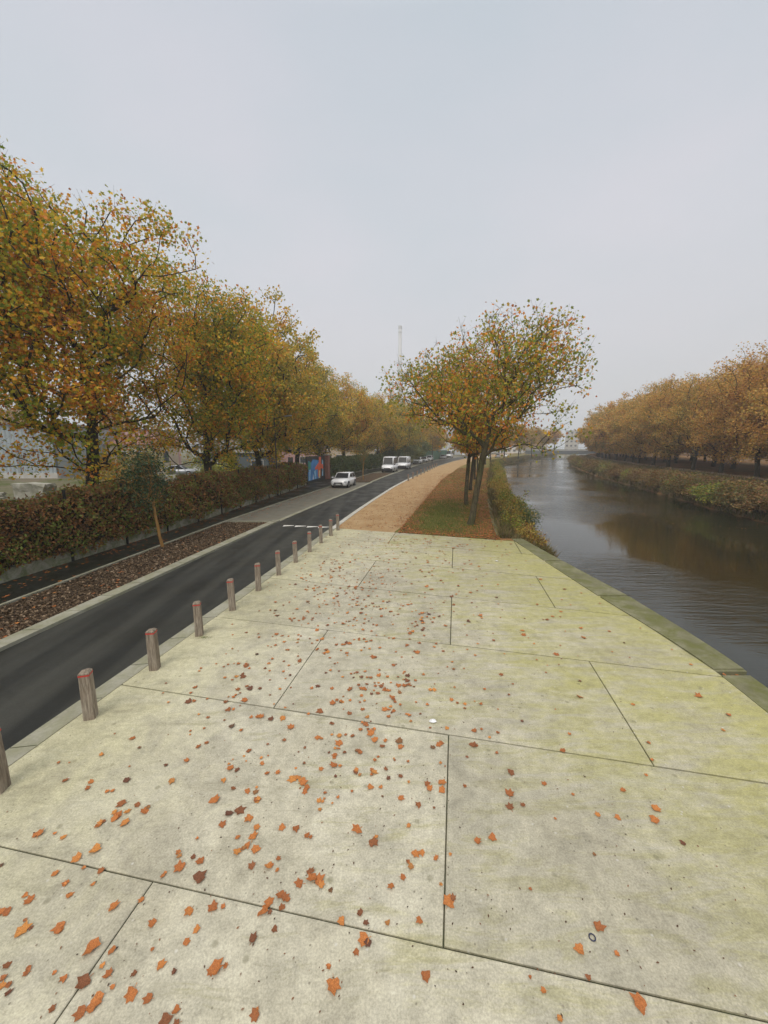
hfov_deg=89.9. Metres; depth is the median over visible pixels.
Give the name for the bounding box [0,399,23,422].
plane tree
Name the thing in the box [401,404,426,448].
plane tree
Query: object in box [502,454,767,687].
water
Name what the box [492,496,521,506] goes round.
shrub
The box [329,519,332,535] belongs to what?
bollard
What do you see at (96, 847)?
fallen leaf
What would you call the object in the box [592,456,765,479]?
footpath
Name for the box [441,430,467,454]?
warehouse
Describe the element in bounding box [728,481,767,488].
shrub
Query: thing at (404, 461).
van
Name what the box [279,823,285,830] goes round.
fallen leaf
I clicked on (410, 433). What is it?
plane tree
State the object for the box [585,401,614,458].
plane tree
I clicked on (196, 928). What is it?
fallen leaf
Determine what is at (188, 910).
fallen leaf
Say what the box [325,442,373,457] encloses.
house
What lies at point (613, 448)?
plane tree
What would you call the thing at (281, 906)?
fallen leaf
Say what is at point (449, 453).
van
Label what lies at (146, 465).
sapling
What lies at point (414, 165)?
sky
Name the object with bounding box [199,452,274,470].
outbuilding
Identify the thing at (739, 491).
shrub
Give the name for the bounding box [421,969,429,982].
fallen leaf
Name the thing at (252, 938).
fallen leaf
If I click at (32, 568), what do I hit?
wall
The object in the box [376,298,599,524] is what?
plane tree
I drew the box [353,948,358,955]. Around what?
fallen leaf
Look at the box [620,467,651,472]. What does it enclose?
shrub
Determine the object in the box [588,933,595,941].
rubber ring
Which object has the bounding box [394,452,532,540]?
grass verge
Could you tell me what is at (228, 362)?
plane tree
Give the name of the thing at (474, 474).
plane tree
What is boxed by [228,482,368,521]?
parking bay
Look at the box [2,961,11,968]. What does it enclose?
fallen leaf
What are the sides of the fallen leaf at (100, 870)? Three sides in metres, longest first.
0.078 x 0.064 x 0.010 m
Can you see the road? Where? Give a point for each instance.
(40, 672)
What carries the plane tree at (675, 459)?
on the canal bank
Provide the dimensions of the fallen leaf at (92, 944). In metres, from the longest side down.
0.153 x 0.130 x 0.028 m
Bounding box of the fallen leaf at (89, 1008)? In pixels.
[85,997,101,1014]
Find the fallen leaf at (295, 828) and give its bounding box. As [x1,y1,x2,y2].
[292,825,298,832]
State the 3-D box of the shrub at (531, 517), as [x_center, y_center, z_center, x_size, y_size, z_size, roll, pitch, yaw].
[8.117,0.142,22.740,2.622,1.589,2.604,6,11,32]
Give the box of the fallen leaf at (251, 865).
[248,861,255,869]
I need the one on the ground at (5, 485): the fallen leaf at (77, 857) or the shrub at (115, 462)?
the shrub at (115, 462)
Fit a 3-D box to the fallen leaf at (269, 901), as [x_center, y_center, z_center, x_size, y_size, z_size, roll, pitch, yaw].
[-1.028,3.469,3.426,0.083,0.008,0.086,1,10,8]
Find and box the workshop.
[117,429,181,464]
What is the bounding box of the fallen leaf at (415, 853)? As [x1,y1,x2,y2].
[411,849,419,856]
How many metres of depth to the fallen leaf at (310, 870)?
3.68 m
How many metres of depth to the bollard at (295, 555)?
13.44 m
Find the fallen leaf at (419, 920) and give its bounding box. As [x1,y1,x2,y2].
[416,916,422,923]
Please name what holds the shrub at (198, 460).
on the ground at (5, 485)
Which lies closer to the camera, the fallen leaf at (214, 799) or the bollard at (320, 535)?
the fallen leaf at (214, 799)
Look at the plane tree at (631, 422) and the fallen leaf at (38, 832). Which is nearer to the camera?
the fallen leaf at (38, 832)
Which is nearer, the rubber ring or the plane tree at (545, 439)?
the rubber ring
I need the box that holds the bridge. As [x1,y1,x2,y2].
[525,448,595,454]
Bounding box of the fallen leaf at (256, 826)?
[252,823,259,829]
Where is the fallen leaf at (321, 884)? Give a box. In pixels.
[318,880,324,887]
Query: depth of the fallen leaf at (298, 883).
3.57 m
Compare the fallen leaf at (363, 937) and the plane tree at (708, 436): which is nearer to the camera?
the fallen leaf at (363, 937)
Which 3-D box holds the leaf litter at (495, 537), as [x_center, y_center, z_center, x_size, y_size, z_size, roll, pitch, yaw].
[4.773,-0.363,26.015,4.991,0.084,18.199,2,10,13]
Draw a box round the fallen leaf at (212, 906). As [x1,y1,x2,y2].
[208,900,217,914]
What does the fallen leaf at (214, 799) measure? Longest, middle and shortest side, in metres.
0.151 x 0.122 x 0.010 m
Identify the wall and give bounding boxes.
[0,483,306,583]
[330,467,381,477]
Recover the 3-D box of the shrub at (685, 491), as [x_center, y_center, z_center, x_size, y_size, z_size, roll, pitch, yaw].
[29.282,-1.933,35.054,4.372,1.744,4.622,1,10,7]
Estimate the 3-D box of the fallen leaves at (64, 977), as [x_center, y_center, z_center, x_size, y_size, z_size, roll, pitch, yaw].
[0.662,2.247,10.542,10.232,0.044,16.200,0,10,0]
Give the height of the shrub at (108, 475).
2.938 m
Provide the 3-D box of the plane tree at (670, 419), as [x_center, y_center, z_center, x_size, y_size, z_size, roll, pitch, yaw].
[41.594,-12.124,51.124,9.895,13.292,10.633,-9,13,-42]
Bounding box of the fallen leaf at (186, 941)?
[183,937,190,945]
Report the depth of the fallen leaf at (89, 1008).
2.79 m
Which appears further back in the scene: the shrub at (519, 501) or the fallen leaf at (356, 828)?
the shrub at (519, 501)
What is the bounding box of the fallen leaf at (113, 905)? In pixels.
[107,900,120,911]
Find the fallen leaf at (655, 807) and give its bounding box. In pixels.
[651,804,660,811]
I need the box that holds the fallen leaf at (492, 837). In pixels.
[488,832,496,840]
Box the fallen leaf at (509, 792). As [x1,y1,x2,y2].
[505,788,514,798]
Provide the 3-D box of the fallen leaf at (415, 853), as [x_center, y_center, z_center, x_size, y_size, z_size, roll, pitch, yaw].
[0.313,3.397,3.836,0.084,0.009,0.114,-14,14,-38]
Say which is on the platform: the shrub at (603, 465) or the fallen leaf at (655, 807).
the fallen leaf at (655, 807)
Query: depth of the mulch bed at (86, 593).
11.89 m
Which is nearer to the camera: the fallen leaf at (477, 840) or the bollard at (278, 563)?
the fallen leaf at (477, 840)
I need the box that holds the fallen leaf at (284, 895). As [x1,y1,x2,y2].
[280,892,289,901]
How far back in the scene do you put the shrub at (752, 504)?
27.48 m
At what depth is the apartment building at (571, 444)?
291.65 m
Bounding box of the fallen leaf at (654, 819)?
[649,815,659,823]
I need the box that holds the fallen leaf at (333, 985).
[326,977,340,995]
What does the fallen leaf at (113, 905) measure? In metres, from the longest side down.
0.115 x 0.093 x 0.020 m
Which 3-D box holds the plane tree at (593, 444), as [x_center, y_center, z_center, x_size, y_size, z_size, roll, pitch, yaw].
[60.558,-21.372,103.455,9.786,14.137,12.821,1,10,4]
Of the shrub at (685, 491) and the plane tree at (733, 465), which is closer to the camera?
the shrub at (685, 491)
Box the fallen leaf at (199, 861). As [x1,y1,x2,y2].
[195,856,203,863]
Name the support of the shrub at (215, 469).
on the ground at (5, 485)
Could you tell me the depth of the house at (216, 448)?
67.23 m
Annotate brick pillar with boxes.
[324,454,329,478]
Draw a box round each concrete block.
[0,492,6,498]
[11,482,56,498]
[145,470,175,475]
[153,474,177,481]
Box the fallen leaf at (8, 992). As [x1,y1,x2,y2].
[2,988,13,996]
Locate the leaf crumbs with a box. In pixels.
[7,546,750,1018]
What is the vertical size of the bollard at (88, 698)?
0.865 m
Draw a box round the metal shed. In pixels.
[0,423,116,477]
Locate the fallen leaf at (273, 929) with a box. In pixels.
[271,925,277,932]
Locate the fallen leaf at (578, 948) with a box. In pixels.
[573,943,583,954]
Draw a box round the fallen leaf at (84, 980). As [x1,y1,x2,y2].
[75,973,93,988]
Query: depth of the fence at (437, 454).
127.73 m
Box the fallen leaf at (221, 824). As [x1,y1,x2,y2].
[218,820,225,827]
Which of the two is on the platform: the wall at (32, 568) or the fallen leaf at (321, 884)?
the fallen leaf at (321, 884)
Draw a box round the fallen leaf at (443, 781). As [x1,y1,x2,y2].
[438,779,445,783]
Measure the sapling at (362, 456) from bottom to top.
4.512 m
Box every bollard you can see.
[0,728,10,794]
[77,668,97,720]
[145,628,160,670]
[192,600,203,636]
[227,578,235,610]
[254,562,260,590]
[275,550,280,575]
[292,541,297,562]
[307,531,311,551]
[319,525,322,542]
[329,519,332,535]
[336,514,339,529]
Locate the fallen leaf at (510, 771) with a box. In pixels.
[508,769,514,775]
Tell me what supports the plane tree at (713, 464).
on the canal bank
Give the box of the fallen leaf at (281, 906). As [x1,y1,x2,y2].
[279,903,284,909]
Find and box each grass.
[399,497,499,539]
[432,473,487,497]
[484,453,561,556]
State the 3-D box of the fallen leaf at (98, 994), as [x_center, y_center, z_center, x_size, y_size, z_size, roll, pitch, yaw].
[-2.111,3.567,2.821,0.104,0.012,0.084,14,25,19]
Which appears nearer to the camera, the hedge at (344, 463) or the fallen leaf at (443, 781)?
the fallen leaf at (443, 781)
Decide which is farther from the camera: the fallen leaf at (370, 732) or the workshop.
the workshop
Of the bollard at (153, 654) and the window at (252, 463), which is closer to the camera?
the bollard at (153, 654)
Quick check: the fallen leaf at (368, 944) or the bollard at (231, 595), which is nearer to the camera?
the fallen leaf at (368, 944)
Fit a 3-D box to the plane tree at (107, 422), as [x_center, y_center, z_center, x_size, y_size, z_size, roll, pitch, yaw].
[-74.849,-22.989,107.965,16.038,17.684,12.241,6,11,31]
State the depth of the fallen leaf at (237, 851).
3.86 m
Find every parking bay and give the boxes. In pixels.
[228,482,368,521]
[376,456,460,472]
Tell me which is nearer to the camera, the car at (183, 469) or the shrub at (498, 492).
the shrub at (498, 492)
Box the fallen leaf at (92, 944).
[82,937,100,955]
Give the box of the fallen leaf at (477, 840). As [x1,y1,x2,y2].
[474,836,480,843]
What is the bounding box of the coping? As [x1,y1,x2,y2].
[512,539,767,712]
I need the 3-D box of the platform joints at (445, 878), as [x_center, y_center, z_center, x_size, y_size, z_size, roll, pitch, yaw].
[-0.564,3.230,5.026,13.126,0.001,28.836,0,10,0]
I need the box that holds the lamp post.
[274,415,291,495]
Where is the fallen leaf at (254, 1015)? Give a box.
[249,1006,259,1021]
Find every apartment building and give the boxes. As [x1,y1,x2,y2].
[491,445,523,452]
[564,430,578,448]
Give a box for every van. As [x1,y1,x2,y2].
[381,456,397,471]
[398,456,410,468]
[446,450,452,457]
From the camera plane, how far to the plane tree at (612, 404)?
89.84 m
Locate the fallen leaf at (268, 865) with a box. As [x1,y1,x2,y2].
[264,861,271,867]
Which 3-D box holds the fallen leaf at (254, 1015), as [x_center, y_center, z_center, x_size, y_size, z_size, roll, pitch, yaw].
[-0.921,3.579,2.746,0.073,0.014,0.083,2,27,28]
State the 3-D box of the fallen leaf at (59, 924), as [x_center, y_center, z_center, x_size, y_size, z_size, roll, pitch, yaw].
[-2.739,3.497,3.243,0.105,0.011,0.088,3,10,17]
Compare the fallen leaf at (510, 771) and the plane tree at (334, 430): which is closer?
the fallen leaf at (510, 771)
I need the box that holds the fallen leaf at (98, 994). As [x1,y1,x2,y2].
[90,991,103,1005]
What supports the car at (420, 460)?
on the parking bay at (412, 465)
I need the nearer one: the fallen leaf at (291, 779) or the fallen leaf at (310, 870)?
the fallen leaf at (310, 870)
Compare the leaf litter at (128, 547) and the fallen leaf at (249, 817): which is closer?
the fallen leaf at (249, 817)
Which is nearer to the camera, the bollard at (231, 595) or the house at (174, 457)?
the bollard at (231, 595)
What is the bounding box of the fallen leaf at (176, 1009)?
[172,1004,179,1013]
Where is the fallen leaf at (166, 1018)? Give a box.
[158,1010,172,1023]
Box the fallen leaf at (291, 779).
[286,773,295,782]
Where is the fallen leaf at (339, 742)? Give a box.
[335,740,342,746]
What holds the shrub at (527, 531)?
on the canal bank
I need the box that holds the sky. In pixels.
[0,0,767,448]
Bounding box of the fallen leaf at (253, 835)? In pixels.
[248,831,257,842]
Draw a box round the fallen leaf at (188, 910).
[184,906,193,915]
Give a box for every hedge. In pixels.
[0,461,309,579]
[330,453,384,476]
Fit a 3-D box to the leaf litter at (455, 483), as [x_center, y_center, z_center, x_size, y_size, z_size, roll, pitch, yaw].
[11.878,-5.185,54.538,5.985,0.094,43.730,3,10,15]
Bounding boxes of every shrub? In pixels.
[80,451,122,480]
[99,462,137,489]
[118,448,168,469]
[188,455,199,469]
[196,461,225,472]
[216,451,240,471]
[485,478,511,493]
[486,477,507,487]
[491,463,502,471]
[492,487,512,499]
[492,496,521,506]
[494,472,506,479]
[496,489,529,507]
[496,511,534,529]
[497,489,536,515]
[498,495,537,527]
[500,502,544,528]
[514,519,548,548]
[571,456,589,464]
[578,458,599,466]
[584,460,608,471]
[596,461,611,472]
[599,461,626,474]
[604,466,630,477]
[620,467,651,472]
[620,468,636,478]
[621,469,649,481]
[633,469,668,486]
[639,467,679,488]
[659,468,716,495]
[676,482,713,499]
[683,478,748,503]
[701,475,733,485]
[705,475,767,509]
[709,476,759,485]
[724,490,767,514]
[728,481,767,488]
[757,488,767,510]
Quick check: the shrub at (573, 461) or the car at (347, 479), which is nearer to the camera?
the car at (347, 479)
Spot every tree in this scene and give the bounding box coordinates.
[0,136,214,487]
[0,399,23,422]
[66,242,290,478]
[98,404,132,427]
[175,284,334,465]
[247,334,347,462]
[288,349,359,458]
[320,372,380,455]
[339,379,396,454]
[362,393,407,453]
[374,442,408,457]
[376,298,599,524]
[387,393,421,448]
[395,438,425,460]
[401,340,543,504]
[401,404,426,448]
[415,416,438,447]
[415,437,433,456]
[424,417,448,450]
[429,417,449,450]
[442,408,493,489]
[473,432,492,478]
[500,426,515,458]
[509,426,532,458]
[512,439,529,453]
[525,426,543,456]
[538,428,552,455]
[547,429,563,449]
[575,408,608,456]
[576,422,597,455]
[577,403,607,457]
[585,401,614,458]
[588,393,639,459]
[588,411,612,458]
[594,395,643,460]
[603,387,648,462]
[604,394,652,463]
[615,378,695,464]
[630,374,710,466]
[649,368,737,469]
[649,374,694,462]
[678,384,702,464]
[679,355,767,472]
[695,353,767,468]
[700,373,740,466]
[706,340,767,477]
[735,379,767,447]
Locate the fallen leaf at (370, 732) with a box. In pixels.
[367,729,375,735]
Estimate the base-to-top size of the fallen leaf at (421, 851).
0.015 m
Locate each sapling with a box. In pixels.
[110,435,172,546]
[357,444,370,479]
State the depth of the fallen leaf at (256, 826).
4.11 m
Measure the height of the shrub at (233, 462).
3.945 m
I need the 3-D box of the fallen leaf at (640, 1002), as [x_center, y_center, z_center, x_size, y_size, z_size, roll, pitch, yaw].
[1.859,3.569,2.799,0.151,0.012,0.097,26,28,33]
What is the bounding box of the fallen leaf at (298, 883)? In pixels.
[294,878,305,887]
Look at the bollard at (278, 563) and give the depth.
12.10 m
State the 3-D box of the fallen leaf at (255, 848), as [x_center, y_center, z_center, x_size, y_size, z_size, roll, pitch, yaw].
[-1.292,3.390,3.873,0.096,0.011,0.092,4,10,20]
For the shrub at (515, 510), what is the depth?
21.74 m
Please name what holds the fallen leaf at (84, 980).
on the platform
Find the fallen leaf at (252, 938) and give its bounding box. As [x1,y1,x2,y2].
[249,930,256,943]
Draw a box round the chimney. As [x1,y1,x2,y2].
[398,325,401,409]
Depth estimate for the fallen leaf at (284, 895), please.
3.47 m
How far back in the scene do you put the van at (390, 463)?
62.36 m
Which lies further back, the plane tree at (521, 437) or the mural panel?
the plane tree at (521, 437)
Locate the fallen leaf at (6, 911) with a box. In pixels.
[0,906,11,915]
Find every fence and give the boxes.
[0,461,304,560]
[422,450,446,459]
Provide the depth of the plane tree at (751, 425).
39.04 m
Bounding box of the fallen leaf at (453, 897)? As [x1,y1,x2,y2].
[450,893,455,900]
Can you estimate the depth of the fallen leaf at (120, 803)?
4.37 m
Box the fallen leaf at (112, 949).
[108,945,115,954]
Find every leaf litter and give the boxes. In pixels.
[0,523,242,637]
[2,485,321,600]
[343,473,450,527]
[398,492,500,539]
[431,468,488,492]
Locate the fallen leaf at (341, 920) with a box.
[337,916,344,924]
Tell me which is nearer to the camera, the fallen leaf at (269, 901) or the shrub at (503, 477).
the fallen leaf at (269, 901)
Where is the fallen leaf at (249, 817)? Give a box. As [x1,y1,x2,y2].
[244,814,252,821]
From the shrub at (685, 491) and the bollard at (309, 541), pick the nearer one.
the bollard at (309, 541)
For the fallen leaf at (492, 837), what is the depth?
3.99 m
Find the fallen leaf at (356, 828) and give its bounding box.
[351,824,361,832]
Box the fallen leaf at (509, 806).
[505,802,513,811]
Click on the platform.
(706, 953)
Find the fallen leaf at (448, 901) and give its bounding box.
[443,894,453,908]
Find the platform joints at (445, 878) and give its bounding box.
[1,534,767,1022]
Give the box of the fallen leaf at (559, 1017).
[556,1014,562,1021]
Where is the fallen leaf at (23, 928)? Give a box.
[13,920,32,937]
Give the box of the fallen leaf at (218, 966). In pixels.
[208,957,223,974]
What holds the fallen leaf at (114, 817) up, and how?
on the platform
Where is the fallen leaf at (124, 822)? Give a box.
[118,818,129,826]
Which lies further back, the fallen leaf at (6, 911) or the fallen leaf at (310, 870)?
the fallen leaf at (310, 870)
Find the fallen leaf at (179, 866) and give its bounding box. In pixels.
[174,860,184,871]
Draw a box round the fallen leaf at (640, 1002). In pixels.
[629,992,646,1014]
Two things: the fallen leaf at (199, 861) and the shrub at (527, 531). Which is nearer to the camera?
the fallen leaf at (199, 861)
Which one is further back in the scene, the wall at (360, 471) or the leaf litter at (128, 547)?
the wall at (360, 471)
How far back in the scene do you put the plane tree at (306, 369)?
44.13 m
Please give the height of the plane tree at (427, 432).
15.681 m
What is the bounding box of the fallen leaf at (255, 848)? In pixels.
[251,845,260,852]
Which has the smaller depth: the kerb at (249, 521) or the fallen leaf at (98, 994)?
the fallen leaf at (98, 994)
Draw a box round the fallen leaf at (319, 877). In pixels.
[314,872,324,884]
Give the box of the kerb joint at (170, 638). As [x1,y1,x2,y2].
[11,523,326,747]
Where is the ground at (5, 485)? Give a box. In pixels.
[0,449,491,528]
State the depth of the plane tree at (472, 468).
35.72 m
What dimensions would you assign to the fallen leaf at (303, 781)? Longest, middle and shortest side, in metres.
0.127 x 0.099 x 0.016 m
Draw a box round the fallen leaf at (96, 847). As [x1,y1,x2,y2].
[88,843,100,852]
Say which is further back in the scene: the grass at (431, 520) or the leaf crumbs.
the grass at (431, 520)
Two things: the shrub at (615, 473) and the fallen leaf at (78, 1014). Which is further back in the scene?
the shrub at (615, 473)
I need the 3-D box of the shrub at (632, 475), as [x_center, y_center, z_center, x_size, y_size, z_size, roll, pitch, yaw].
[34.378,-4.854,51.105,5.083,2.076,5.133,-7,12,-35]
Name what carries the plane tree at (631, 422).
on the canal bank
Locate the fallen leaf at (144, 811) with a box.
[140,806,148,813]
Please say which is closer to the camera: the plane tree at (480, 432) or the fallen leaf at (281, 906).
the fallen leaf at (281, 906)
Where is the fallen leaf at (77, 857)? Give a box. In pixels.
[70,852,81,862]
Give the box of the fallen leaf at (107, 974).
[102,967,112,978]
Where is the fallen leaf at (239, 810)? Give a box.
[234,805,245,814]
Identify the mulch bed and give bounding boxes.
[0,522,264,638]
[356,473,390,481]
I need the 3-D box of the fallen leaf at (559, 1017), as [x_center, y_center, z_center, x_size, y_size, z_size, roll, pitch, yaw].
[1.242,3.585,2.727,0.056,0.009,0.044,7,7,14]
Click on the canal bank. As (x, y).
(746, 468)
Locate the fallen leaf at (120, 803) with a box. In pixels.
[116,799,126,806]
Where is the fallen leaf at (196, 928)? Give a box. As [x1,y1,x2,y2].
[193,924,200,933]
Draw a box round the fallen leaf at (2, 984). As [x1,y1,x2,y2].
[0,980,6,988]
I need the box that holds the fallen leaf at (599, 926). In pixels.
[593,921,606,931]
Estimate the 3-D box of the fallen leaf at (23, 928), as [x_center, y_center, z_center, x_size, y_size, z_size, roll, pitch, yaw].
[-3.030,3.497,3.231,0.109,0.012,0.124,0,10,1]
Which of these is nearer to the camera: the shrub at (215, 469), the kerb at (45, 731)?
the kerb at (45, 731)
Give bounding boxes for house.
[103,431,178,472]
[190,438,278,470]
[279,438,324,463]
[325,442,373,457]
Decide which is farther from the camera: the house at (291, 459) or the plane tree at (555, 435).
the plane tree at (555, 435)
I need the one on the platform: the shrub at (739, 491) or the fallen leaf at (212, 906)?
the fallen leaf at (212, 906)
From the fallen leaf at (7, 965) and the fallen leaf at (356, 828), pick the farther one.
the fallen leaf at (356, 828)
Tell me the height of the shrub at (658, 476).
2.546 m
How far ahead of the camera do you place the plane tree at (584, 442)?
132.45 m
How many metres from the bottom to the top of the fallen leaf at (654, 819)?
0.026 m
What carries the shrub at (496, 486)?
on the canal bank
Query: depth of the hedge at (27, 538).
15.44 m
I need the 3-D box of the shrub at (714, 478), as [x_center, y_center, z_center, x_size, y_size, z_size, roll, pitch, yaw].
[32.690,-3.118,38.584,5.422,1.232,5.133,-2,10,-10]
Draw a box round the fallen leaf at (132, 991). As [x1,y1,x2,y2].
[124,983,137,1002]
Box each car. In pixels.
[167,465,197,474]
[331,472,355,487]
[413,457,422,463]
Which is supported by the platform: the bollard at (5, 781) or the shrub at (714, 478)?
the bollard at (5, 781)
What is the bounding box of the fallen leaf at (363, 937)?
[357,932,370,946]
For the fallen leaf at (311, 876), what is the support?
on the platform
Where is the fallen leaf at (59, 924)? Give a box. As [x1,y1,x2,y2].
[50,921,66,933]
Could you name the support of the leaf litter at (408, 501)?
on the path
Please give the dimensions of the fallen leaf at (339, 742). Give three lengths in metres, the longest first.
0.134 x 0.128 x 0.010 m
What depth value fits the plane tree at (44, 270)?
15.38 m
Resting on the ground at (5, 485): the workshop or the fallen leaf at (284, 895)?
the workshop
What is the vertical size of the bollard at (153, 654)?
0.881 m
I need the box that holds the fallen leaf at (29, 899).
[24,894,34,903]
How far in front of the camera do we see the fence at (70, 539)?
16.32 m
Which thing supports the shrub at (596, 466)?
on the canal bank
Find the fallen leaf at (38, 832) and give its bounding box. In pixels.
[32,828,43,838]
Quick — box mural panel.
[305,455,324,483]
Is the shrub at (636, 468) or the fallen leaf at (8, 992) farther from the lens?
the shrub at (636, 468)
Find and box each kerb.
[0,460,428,606]
[0,520,279,651]
[5,529,334,766]
[229,521,269,521]
[279,456,461,520]
[332,477,411,528]
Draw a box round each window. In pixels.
[163,451,168,462]
[251,460,263,465]
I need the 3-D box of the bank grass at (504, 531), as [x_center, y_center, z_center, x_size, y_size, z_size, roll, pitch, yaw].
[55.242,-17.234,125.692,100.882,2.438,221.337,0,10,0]
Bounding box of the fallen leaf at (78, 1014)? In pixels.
[71,1004,85,1021]
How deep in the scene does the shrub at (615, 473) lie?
58.64 m
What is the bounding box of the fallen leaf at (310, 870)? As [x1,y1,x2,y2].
[306,867,314,873]
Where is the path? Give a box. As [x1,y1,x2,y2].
[339,453,513,531]
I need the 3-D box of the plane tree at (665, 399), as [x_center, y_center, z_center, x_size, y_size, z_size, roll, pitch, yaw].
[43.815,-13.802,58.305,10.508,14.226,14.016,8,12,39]
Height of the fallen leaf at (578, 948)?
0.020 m
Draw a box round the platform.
[0,529,767,1023]
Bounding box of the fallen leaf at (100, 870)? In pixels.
[97,867,104,875]
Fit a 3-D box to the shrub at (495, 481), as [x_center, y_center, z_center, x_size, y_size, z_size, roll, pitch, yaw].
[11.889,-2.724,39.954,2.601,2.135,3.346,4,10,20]
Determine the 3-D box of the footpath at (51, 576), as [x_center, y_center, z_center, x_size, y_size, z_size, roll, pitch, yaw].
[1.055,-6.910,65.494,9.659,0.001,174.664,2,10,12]
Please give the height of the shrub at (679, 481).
2.672 m
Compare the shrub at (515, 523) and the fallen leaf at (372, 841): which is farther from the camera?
the shrub at (515, 523)
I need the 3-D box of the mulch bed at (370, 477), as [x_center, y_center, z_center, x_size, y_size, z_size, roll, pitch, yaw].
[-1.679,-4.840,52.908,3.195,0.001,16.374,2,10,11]
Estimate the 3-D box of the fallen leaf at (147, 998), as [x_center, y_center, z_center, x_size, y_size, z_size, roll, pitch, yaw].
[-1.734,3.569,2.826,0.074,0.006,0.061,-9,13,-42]
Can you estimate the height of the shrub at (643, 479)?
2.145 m
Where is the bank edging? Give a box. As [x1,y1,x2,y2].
[488,499,497,534]
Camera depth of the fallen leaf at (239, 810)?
4.29 m
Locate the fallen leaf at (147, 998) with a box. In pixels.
[142,993,152,1004]
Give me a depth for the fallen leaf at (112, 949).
3.10 m
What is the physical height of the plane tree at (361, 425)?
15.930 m
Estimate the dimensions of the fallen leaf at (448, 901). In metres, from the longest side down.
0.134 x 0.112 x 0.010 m
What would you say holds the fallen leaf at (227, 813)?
on the platform
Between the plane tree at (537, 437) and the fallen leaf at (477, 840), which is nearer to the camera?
the fallen leaf at (477, 840)
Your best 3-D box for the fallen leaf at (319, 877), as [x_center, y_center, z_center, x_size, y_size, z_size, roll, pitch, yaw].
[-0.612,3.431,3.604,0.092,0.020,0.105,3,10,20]
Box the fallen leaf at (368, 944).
[364,938,371,946]
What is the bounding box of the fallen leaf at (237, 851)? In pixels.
[233,847,240,854]
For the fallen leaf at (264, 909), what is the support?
on the platform
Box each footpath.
[0,463,412,603]
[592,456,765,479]
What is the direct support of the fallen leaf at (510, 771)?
on the platform
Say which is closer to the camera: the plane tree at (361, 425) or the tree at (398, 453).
the plane tree at (361, 425)
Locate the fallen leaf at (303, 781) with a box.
[298,778,307,784]
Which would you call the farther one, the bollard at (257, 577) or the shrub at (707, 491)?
the shrub at (707, 491)
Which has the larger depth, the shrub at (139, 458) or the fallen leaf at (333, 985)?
the shrub at (139, 458)
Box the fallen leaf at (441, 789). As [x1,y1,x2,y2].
[439,785,444,792]
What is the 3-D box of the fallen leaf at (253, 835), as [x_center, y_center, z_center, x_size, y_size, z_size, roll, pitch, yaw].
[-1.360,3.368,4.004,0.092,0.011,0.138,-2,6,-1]
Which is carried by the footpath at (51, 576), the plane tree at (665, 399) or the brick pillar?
the brick pillar
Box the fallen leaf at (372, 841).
[368,837,377,846]
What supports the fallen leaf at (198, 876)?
on the platform
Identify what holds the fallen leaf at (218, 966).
on the platform
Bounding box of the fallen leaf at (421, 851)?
[417,849,424,855]
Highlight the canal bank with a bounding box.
[573,453,767,522]
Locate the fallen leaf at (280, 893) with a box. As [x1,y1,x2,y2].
[275,890,285,897]
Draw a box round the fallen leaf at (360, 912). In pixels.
[357,908,362,915]
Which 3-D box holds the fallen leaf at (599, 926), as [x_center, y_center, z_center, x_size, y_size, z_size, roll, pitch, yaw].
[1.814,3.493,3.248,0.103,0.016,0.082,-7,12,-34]
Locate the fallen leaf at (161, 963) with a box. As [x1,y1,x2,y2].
[157,958,166,970]
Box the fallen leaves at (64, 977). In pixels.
[0,531,730,1012]
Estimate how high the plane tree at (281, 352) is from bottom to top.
17.827 m
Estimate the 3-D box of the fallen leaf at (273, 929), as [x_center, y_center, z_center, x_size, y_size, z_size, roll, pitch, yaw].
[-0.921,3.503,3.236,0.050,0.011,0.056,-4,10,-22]
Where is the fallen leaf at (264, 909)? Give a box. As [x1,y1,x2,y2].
[257,905,267,917]
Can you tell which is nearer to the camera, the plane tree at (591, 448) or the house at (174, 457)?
the house at (174, 457)
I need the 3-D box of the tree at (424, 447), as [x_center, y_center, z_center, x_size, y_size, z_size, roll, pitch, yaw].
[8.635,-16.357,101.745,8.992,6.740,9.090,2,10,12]
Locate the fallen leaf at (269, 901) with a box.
[263,896,273,907]
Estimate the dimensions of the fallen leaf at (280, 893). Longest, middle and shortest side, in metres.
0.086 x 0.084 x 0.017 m
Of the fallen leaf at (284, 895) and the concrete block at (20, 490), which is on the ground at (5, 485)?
the concrete block at (20, 490)
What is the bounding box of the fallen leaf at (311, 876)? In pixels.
[306,873,316,880]
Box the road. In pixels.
[0,453,499,750]
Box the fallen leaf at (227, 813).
[225,811,233,815]
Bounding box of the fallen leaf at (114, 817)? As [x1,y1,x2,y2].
[111,813,118,821]
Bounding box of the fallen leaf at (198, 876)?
[193,870,206,883]
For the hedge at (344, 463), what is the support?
on the ground at (5, 485)
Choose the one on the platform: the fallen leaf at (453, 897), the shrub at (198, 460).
the fallen leaf at (453, 897)
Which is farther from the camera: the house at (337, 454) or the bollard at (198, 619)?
the house at (337, 454)
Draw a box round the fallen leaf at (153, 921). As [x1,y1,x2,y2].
[148,918,156,927]
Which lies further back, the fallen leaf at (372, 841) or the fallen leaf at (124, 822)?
the fallen leaf at (124, 822)
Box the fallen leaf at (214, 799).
[208,794,219,803]

